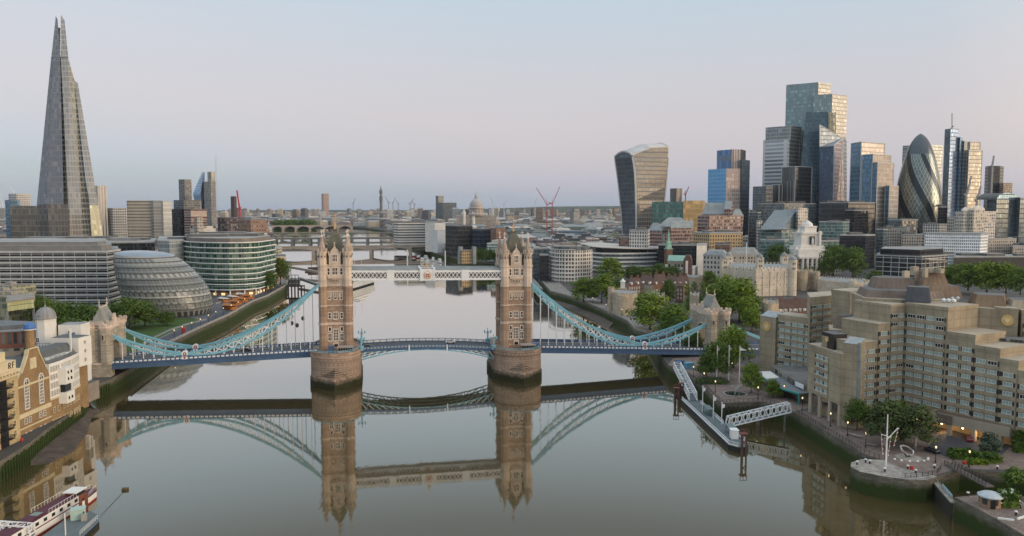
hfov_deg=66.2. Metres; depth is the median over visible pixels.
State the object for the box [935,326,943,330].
window
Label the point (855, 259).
broadleaf tree
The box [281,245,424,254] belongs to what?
concrete bridge
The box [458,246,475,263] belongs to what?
mansard market
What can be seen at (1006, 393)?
window
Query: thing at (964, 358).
window
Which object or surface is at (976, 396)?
window
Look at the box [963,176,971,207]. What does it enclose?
tower crane
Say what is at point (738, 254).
classical block
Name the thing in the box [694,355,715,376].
broadleaf tree
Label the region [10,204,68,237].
bronze base block
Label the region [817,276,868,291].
barrack range
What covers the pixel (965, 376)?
window
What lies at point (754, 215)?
grey office
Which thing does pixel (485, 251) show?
plane tree
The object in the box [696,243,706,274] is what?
white gable office
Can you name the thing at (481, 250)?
broadleaf tree
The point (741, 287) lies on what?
plane tree
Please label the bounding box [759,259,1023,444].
concrete hotel
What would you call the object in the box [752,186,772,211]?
grey glass block
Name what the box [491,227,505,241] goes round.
red office
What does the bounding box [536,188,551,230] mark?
tower crane
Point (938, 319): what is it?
window
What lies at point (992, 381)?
window
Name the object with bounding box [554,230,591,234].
city building
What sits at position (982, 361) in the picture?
window
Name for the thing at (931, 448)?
parked car
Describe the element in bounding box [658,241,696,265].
black office
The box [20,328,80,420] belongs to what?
white wharf
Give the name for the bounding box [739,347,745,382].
flagpole
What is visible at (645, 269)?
broadleaf tree
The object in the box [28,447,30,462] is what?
fender pile
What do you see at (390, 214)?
distant city
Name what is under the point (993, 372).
window
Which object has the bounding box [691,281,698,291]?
pollarded tree
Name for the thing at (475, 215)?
domed cathedral
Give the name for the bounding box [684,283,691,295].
pollarded tree
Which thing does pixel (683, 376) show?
gangway
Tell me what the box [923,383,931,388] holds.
window
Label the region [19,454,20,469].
fender pile
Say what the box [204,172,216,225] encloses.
grey ribbed tower
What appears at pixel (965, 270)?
plane tree
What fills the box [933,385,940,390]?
window
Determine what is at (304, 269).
access brow
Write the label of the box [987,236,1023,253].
stone block
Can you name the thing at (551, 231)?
city building
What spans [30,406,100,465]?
foreshore mud
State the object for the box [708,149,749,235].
blue rose tower
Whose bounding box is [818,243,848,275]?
broadleaf tree
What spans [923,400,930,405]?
window
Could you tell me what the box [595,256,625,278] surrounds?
plane tree
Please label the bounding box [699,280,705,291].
pollarded tree
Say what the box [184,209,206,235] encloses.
pink office
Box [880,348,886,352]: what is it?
window
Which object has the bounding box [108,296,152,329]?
broadleaf tree
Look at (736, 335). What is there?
plane tree
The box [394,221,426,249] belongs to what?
white bank
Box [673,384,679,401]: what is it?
mooring dolphin
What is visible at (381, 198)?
telecom tower
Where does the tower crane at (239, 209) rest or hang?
on the bank ground at (28, 437)
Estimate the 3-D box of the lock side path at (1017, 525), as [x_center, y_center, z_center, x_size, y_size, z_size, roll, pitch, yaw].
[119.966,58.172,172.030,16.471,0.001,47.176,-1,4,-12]
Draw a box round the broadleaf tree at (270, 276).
[264,270,277,288]
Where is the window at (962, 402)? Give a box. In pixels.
[960,400,968,405]
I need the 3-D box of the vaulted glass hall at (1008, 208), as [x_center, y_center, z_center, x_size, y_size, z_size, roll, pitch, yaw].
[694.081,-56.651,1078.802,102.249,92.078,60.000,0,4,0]
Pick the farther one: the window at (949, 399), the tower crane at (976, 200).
the tower crane at (976, 200)
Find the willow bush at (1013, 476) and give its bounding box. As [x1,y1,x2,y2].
[999,466,1023,485]
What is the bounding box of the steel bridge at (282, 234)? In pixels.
[272,232,391,236]
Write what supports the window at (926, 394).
in the concrete hotel at (924, 336)
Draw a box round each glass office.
[172,200,201,235]
[183,231,275,294]
[445,225,490,256]
[756,208,807,251]
[757,201,816,225]
[840,232,874,268]
[875,226,890,257]
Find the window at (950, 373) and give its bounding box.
[948,371,956,376]
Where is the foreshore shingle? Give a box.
[554,300,612,328]
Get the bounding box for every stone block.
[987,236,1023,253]
[1012,243,1023,253]
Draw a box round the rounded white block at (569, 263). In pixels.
[548,244,592,281]
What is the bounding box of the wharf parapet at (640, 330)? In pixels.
[543,282,646,332]
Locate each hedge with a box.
[946,447,978,459]
[962,457,989,464]
[973,451,1003,463]
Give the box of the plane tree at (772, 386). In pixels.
[764,379,783,396]
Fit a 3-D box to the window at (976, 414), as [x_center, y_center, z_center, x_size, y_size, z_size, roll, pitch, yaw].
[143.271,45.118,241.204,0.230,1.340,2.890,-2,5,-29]
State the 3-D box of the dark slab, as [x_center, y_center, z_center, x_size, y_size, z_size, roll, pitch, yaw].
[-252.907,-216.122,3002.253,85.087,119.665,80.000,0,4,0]
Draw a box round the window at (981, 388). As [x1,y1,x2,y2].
[975,385,983,390]
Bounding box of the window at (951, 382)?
[948,380,956,385]
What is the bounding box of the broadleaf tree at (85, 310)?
[67,302,98,321]
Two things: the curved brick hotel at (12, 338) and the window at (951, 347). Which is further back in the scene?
the curved brick hotel at (12, 338)
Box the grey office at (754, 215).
[748,210,760,248]
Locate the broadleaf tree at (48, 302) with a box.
[23,297,59,320]
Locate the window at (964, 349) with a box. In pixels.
[962,347,971,352]
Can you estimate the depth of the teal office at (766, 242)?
884.01 m
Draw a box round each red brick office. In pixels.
[619,234,628,246]
[715,241,731,251]
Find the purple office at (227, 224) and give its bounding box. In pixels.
[218,217,243,231]
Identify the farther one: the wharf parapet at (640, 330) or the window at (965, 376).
the wharf parapet at (640, 330)
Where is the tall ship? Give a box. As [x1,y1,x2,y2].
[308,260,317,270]
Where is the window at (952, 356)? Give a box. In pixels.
[949,354,957,358]
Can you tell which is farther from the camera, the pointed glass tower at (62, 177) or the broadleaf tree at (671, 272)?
the pointed glass tower at (62, 177)
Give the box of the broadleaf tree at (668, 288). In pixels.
[658,278,676,302]
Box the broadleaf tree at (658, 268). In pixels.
[646,263,670,276]
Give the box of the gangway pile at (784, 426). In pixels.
[783,414,785,430]
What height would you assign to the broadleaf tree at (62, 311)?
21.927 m
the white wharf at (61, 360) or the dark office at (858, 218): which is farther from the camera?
the dark office at (858, 218)
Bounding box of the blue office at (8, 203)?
[5,200,19,237]
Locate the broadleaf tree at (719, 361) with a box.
[698,340,737,376]
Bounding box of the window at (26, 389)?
[24,385,29,409]
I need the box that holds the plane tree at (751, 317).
[742,306,760,331]
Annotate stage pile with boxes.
[78,495,81,505]
[84,493,88,511]
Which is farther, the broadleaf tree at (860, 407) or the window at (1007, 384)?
the broadleaf tree at (860, 407)
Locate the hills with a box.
[217,206,619,212]
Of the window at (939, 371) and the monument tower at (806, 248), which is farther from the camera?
the monument tower at (806, 248)
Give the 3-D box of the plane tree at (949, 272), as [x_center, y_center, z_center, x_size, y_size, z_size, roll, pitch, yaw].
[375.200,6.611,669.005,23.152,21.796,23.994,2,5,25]
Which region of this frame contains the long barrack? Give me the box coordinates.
[773,296,806,313]
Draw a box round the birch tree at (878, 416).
[864,399,910,446]
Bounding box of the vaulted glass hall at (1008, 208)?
[977,193,1023,242]
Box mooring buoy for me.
[105,487,128,510]
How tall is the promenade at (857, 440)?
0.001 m
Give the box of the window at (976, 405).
[974,403,983,408]
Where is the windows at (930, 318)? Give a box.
[778,304,933,403]
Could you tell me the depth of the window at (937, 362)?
252.08 m
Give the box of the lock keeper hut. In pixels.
[977,490,1003,508]
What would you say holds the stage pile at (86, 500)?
in the river water
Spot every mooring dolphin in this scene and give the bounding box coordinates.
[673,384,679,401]
[678,380,683,397]
[739,429,747,454]
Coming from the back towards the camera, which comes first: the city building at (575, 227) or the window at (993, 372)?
the city building at (575, 227)
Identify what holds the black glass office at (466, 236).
on the bank ground at (965, 293)
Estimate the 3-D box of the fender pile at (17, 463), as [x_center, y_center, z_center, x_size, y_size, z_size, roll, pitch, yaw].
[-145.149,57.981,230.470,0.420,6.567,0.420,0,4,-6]
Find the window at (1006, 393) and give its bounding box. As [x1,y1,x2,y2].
[1002,390,1012,396]
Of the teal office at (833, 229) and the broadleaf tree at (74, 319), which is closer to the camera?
the broadleaf tree at (74, 319)
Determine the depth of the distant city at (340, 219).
3165.58 m
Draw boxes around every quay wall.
[0,283,287,481]
[344,226,1023,535]
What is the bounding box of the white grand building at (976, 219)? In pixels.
[947,206,995,237]
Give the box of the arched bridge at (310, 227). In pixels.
[271,225,352,229]
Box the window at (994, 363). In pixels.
[987,360,996,365]
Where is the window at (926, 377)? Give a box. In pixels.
[924,375,931,380]
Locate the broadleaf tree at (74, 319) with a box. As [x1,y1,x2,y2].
[57,316,88,335]
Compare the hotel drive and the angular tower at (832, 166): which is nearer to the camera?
the hotel drive
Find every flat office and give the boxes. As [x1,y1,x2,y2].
[23,236,117,237]
[105,237,157,251]
[157,236,185,260]
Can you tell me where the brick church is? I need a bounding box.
[662,230,697,275]
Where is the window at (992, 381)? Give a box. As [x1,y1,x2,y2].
[987,378,996,383]
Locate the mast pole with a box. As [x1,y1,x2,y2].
[64,513,65,535]
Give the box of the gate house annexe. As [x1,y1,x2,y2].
[88,379,99,401]
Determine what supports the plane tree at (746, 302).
on the bank ground at (965, 293)
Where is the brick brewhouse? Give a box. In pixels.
[5,322,51,435]
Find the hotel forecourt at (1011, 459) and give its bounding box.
[864,429,1023,474]
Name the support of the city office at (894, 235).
on the bank ground at (965, 293)
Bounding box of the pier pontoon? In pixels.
[681,386,747,451]
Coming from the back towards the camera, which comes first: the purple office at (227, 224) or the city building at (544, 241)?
the purple office at (227, 224)
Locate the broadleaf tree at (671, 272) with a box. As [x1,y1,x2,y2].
[666,265,683,277]
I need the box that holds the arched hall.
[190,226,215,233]
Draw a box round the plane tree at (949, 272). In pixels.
[941,263,966,285]
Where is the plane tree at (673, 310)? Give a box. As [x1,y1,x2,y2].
[650,302,690,335]
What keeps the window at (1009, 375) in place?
in the concrete hotel at (924, 336)
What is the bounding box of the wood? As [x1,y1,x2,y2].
[272,219,317,226]
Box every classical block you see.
[703,249,726,279]
[730,247,758,263]
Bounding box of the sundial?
[895,445,922,461]
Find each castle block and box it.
[797,268,807,290]
[805,269,819,289]
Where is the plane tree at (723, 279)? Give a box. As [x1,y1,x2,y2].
[709,272,736,302]
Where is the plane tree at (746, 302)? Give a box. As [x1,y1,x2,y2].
[737,295,759,320]
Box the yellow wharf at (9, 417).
[0,352,20,449]
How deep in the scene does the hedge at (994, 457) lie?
219.29 m
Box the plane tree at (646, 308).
[623,289,675,329]
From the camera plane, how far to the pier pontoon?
274.64 m
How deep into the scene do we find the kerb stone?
179.34 m
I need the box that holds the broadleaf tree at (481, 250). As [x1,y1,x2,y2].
[478,248,483,259]
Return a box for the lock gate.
[933,479,953,519]
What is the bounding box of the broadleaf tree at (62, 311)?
[50,300,77,331]
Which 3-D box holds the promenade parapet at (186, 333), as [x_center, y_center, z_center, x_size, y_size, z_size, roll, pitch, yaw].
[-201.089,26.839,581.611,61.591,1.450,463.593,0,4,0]
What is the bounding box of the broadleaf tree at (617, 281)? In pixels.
[612,278,625,287]
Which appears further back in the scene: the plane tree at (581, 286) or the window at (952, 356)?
the plane tree at (581, 286)
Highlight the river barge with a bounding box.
[0,485,96,535]
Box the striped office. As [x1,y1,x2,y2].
[0,238,121,307]
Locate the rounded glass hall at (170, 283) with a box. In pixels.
[113,250,212,316]
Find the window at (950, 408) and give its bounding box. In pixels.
[947,406,955,411]
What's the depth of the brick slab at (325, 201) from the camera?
4590.59 m
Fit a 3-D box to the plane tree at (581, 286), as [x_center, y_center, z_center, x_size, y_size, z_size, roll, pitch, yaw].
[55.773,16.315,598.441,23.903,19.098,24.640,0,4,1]
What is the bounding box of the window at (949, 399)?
[947,397,955,402]
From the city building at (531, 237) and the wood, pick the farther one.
the wood
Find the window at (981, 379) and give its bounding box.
[975,376,984,381]
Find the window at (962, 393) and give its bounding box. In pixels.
[960,391,969,396]
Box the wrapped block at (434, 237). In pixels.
[425,222,444,252]
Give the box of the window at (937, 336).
[935,334,943,339]
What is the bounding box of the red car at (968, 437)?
[964,435,973,441]
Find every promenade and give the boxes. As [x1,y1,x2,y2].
[136,278,287,351]
[545,283,657,332]
[795,411,882,459]
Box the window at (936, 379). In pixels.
[933,377,941,382]
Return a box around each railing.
[687,371,778,404]
[795,408,884,459]
[905,464,941,476]
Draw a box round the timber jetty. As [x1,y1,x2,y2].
[285,275,316,292]
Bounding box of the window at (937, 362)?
[934,360,941,364]
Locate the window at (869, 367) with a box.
[868,366,874,370]
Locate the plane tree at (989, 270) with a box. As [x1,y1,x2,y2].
[966,260,1009,291]
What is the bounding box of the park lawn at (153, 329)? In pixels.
[126,318,199,352]
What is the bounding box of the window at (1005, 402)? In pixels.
[1002,400,1011,405]
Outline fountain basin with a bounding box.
[723,391,747,396]
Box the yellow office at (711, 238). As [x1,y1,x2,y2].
[693,230,742,250]
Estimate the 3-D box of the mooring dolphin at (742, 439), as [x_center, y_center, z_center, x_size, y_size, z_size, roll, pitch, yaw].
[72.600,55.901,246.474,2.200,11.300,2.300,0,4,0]
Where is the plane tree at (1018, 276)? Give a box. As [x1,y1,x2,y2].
[1005,266,1023,294]
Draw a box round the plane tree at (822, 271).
[815,262,831,274]
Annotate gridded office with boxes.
[875,246,953,277]
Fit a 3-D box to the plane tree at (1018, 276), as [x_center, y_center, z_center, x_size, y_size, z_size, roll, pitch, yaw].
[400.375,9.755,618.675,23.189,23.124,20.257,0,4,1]
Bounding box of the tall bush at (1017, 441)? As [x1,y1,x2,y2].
[1010,429,1023,452]
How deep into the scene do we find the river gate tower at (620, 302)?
530.50 m
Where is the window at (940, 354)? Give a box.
[934,351,942,356]
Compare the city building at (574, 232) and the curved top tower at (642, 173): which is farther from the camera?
the city building at (574, 232)
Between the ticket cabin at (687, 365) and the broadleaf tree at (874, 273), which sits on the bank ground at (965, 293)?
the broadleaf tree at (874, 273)
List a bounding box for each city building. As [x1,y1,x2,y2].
[275,244,281,253]
[426,219,437,221]
[487,239,506,261]
[505,226,530,229]
[506,228,529,233]
[507,234,537,239]
[531,221,548,224]
[531,231,552,236]
[532,239,566,243]
[536,242,576,245]
[547,229,558,234]
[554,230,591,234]
[563,225,588,229]
[567,238,585,242]
[569,220,584,223]
[581,237,603,242]
[598,230,624,238]
[742,235,748,241]
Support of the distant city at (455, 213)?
on the bank ground at (28, 437)
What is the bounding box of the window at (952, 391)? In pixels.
[947,388,956,393]
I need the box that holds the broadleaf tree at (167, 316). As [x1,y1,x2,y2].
[157,311,177,324]
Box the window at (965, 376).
[961,373,970,378]
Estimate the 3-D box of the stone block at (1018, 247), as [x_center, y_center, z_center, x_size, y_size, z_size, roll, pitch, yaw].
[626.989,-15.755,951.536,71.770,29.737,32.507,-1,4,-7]
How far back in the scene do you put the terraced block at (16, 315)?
432.17 m
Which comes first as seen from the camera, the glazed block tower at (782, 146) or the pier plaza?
the pier plaza
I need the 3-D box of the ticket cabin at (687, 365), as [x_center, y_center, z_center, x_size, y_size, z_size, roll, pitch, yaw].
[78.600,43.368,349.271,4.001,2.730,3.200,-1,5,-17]
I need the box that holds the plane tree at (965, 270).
[950,261,986,290]
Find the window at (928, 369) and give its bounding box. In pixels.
[924,367,931,371]
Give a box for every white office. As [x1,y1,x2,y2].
[579,243,657,272]
[629,227,649,251]
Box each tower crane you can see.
[236,190,240,216]
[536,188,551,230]
[549,187,559,229]
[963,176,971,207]
[974,187,980,205]
[990,156,994,192]
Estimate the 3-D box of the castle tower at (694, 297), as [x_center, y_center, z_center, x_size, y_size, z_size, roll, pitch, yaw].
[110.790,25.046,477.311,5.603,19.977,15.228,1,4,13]
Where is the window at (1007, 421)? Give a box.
[1001,418,1010,424]
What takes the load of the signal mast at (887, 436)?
on the pier head paving
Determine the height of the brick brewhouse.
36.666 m
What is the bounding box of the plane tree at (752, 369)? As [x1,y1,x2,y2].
[739,361,764,392]
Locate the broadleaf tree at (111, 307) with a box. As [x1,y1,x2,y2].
[108,302,119,316]
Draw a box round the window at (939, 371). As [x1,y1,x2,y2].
[934,368,941,373]
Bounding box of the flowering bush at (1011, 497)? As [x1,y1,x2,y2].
[996,487,1022,508]
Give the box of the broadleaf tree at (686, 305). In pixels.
[684,292,700,314]
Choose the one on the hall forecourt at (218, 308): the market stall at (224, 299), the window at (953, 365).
the market stall at (224, 299)
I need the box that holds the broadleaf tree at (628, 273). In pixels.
[621,265,640,279]
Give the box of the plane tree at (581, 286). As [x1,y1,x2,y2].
[570,277,598,301]
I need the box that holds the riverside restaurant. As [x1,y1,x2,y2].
[757,365,817,403]
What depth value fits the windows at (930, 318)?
261.42 m
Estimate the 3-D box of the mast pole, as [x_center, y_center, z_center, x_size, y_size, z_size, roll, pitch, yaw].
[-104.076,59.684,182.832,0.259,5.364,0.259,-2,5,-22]
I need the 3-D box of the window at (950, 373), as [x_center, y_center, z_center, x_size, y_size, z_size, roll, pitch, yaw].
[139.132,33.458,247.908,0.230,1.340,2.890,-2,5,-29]
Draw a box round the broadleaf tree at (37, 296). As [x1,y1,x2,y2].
[35,294,46,302]
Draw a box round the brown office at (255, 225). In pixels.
[238,219,268,234]
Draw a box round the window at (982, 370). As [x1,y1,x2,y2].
[975,367,984,372]
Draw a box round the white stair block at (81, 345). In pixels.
[50,334,91,407]
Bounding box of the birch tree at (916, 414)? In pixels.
[895,403,941,448]
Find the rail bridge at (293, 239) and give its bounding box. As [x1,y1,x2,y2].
[273,237,393,244]
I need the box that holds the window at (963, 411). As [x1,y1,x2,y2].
[959,409,968,414]
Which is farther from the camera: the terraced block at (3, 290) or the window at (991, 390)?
the terraced block at (3, 290)
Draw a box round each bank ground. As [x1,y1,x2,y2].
[0,229,275,460]
[353,226,1023,514]
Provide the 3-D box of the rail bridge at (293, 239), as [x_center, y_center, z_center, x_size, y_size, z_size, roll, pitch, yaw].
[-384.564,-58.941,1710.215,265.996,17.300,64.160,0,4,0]
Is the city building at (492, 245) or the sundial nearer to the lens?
the sundial
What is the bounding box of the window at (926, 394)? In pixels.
[923,392,930,396]
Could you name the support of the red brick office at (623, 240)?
on the bank ground at (965, 293)
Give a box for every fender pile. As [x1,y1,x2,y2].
[2,465,4,480]
[5,462,7,478]
[8,460,10,476]
[11,459,13,474]
[13,457,15,473]
[16,454,18,471]
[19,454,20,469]
[21,452,23,467]
[23,449,25,465]
[26,449,28,464]
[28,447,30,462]
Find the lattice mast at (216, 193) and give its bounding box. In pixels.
[215,158,217,225]
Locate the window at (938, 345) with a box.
[935,343,942,347]
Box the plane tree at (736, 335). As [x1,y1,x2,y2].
[711,323,755,367]
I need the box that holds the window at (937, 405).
[932,402,940,407]
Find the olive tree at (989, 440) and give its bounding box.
[979,431,1003,452]
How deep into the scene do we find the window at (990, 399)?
237.56 m
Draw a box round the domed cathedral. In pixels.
[457,194,495,226]
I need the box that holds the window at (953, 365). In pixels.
[948,362,957,367]
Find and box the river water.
[0,226,1023,535]
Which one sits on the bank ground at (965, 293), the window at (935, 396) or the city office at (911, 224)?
the city office at (911, 224)
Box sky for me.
[0,0,1023,209]
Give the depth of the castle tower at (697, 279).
687.52 m
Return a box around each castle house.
[628,275,640,297]
[640,272,653,296]
[653,271,665,291]
[666,273,678,296]
[676,283,684,301]
[678,273,688,293]
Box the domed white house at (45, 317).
[34,305,91,380]
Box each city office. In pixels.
[885,217,917,233]
[885,225,909,245]
[901,232,922,245]
[923,222,946,242]
[933,204,947,223]
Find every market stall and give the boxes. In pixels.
[218,297,230,302]
[222,303,239,309]
[226,295,239,299]
[229,299,241,304]
[235,292,245,296]
[237,297,248,302]
[243,294,253,298]
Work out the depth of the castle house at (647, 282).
616.18 m
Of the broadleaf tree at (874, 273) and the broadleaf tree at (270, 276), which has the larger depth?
the broadleaf tree at (874, 273)
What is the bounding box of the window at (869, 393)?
[867,391,873,395]
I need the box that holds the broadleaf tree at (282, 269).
[275,257,291,284]
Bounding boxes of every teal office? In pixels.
[759,237,788,263]
[819,219,849,245]
[821,238,838,250]
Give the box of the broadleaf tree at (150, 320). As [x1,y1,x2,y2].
[130,299,160,325]
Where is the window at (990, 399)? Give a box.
[986,396,995,402]
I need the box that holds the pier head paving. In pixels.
[851,459,935,479]
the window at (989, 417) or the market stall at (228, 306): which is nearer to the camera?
the window at (989, 417)
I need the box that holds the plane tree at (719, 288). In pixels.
[699,282,735,314]
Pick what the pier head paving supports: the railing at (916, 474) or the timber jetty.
the railing at (916, 474)
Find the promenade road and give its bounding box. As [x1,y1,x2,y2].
[153,286,280,342]
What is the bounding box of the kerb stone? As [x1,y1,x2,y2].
[998,517,1013,520]
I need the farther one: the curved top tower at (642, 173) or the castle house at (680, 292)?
the curved top tower at (642, 173)
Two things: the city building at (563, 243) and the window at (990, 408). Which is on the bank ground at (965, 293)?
the city building at (563, 243)
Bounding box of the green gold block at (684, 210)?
[652,201,704,233]
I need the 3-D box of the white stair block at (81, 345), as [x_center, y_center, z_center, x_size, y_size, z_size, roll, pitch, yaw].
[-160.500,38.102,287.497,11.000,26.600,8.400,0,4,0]
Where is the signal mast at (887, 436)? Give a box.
[881,414,898,465]
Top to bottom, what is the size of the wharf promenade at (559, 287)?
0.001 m
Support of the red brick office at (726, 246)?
on the bank ground at (965, 293)
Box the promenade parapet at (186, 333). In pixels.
[154,278,287,350]
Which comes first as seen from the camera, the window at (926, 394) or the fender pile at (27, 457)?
the fender pile at (27, 457)
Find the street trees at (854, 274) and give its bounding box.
[442,248,982,277]
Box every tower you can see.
[37,16,102,235]
[95,186,107,235]
[179,179,191,199]
[193,172,204,208]
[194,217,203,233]
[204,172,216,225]
[379,187,382,211]
[608,287,637,315]
[614,143,668,233]
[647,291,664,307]
[670,188,681,201]
[687,274,702,289]
[689,292,698,322]
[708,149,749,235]
[762,126,801,185]
[762,299,778,313]
[767,221,841,274]
[772,166,811,202]
[785,82,846,158]
[801,112,835,231]
[819,125,846,203]
[849,141,898,247]
[897,134,941,233]
[902,145,942,180]
[942,126,967,216]
[964,142,982,209]
[983,166,1012,210]
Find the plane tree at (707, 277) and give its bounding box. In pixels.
[703,270,715,284]
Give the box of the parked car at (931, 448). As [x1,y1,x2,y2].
[924,446,940,453]
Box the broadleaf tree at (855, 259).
[837,245,869,276]
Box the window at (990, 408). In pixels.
[985,405,994,411]
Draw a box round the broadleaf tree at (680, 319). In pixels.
[669,313,690,336]
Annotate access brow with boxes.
[290,266,317,272]
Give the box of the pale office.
[8,194,30,205]
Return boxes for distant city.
[0,208,621,238]
[0,208,748,242]
[0,208,923,245]
[228,207,626,243]
[247,208,750,252]
[252,208,614,237]
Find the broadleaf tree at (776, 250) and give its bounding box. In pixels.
[762,243,788,263]
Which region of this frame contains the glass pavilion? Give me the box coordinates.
[5,293,34,320]
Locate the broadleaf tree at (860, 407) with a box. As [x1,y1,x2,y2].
[841,397,871,429]
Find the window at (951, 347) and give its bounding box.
[949,345,958,350]
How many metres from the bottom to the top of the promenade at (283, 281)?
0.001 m
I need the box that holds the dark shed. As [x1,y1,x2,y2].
[954,253,1023,267]
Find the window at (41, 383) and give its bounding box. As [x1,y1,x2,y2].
[39,380,44,403]
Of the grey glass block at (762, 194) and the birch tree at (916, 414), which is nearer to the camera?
the birch tree at (916, 414)
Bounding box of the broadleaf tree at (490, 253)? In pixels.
[487,249,493,259]
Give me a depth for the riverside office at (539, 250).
792.50 m
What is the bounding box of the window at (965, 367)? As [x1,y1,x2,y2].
[961,365,970,370]
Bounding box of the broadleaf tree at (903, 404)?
[888,399,915,439]
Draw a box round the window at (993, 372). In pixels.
[987,369,996,374]
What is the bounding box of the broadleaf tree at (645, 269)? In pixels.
[636,267,657,277]
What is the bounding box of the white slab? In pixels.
[924,232,988,266]
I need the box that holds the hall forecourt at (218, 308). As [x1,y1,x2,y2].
[186,293,257,318]
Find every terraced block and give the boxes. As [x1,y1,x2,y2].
[0,282,35,294]
[0,287,27,294]
[0,291,34,320]
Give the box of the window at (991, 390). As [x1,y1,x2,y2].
[986,387,995,393]
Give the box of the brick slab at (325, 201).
[321,194,328,215]
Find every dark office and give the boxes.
[819,201,874,233]
[845,208,868,233]
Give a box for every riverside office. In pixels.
[533,245,549,278]
[540,254,548,280]
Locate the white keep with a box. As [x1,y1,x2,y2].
[719,243,797,296]
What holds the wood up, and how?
on the bank ground at (28, 437)
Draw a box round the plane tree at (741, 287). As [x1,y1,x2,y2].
[719,276,762,321]
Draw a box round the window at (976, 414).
[973,412,982,417]
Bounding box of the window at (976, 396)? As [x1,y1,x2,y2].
[974,394,983,399]
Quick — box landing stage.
[43,505,98,535]
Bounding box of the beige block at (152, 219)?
[127,201,172,237]
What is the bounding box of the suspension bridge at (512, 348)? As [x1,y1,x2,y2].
[83,214,759,390]
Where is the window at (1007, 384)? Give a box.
[1003,381,1012,387]
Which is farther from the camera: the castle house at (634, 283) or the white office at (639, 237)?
the white office at (639, 237)
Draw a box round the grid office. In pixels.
[107,208,127,236]
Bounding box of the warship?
[353,258,373,289]
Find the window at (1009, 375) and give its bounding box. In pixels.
[1003,372,1013,377]
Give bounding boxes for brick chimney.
[231,196,236,216]
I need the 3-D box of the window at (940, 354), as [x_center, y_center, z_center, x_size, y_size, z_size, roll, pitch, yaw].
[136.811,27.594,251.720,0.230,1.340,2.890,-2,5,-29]
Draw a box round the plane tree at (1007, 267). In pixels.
[987,262,1021,292]
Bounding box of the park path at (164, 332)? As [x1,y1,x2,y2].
[143,318,206,344]
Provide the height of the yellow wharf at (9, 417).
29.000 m
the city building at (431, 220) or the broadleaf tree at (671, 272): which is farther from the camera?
the city building at (431, 220)
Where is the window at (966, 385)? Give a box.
[961,382,969,387]
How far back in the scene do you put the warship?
767.86 m
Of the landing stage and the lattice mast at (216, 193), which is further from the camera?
the lattice mast at (216, 193)
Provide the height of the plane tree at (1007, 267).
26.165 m
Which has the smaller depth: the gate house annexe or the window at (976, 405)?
the window at (976, 405)
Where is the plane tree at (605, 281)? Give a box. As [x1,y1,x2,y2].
[586,272,619,302]
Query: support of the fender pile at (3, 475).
in the river water
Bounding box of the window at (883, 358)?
[880,356,886,360]
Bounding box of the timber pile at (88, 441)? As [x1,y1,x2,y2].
[85,435,90,449]
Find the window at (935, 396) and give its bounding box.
[933,394,940,399]
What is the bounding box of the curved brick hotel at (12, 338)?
[0,320,35,355]
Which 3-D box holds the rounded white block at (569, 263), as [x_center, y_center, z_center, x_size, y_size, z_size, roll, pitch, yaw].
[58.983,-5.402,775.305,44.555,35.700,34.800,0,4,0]
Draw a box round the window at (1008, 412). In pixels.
[1001,409,1011,414]
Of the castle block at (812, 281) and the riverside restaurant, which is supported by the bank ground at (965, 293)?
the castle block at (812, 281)
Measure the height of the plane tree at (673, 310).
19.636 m
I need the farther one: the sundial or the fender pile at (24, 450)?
the fender pile at (24, 450)
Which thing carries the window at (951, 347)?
in the concrete hotel at (924, 336)
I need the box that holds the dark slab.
[436,196,456,221]
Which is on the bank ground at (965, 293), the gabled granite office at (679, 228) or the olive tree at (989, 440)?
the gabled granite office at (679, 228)
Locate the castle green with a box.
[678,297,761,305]
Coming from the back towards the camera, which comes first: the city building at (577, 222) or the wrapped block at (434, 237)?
the city building at (577, 222)
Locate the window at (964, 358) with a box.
[962,356,970,361]
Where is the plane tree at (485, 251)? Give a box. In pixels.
[483,248,488,260]
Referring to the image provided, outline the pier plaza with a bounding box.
[668,357,814,411]
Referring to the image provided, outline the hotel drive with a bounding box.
[927,431,1010,455]
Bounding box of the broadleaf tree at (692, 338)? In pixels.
[681,332,704,346]
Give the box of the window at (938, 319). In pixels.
[936,317,943,321]
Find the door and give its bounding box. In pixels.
[990,500,995,508]
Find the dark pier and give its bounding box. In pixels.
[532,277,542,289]
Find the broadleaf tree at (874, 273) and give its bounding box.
[866,270,882,280]
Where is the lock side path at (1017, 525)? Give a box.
[956,495,1023,534]
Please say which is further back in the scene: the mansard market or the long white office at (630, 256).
the mansard market
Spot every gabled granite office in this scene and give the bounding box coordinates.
[649,217,693,245]
[697,201,743,231]
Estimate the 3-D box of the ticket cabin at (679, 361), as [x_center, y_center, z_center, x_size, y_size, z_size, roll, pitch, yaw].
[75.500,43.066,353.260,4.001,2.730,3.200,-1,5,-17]
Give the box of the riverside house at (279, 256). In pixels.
[275,254,285,278]
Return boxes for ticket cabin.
[674,360,685,366]
[683,362,693,368]
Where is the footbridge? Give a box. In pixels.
[944,460,994,486]
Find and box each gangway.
[0,520,35,535]
[673,362,696,400]
[725,401,791,427]
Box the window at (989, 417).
[985,414,994,420]
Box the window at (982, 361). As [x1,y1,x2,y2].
[976,358,985,363]
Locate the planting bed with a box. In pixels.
[695,377,728,384]
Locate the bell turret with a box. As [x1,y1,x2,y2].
[619,278,626,289]

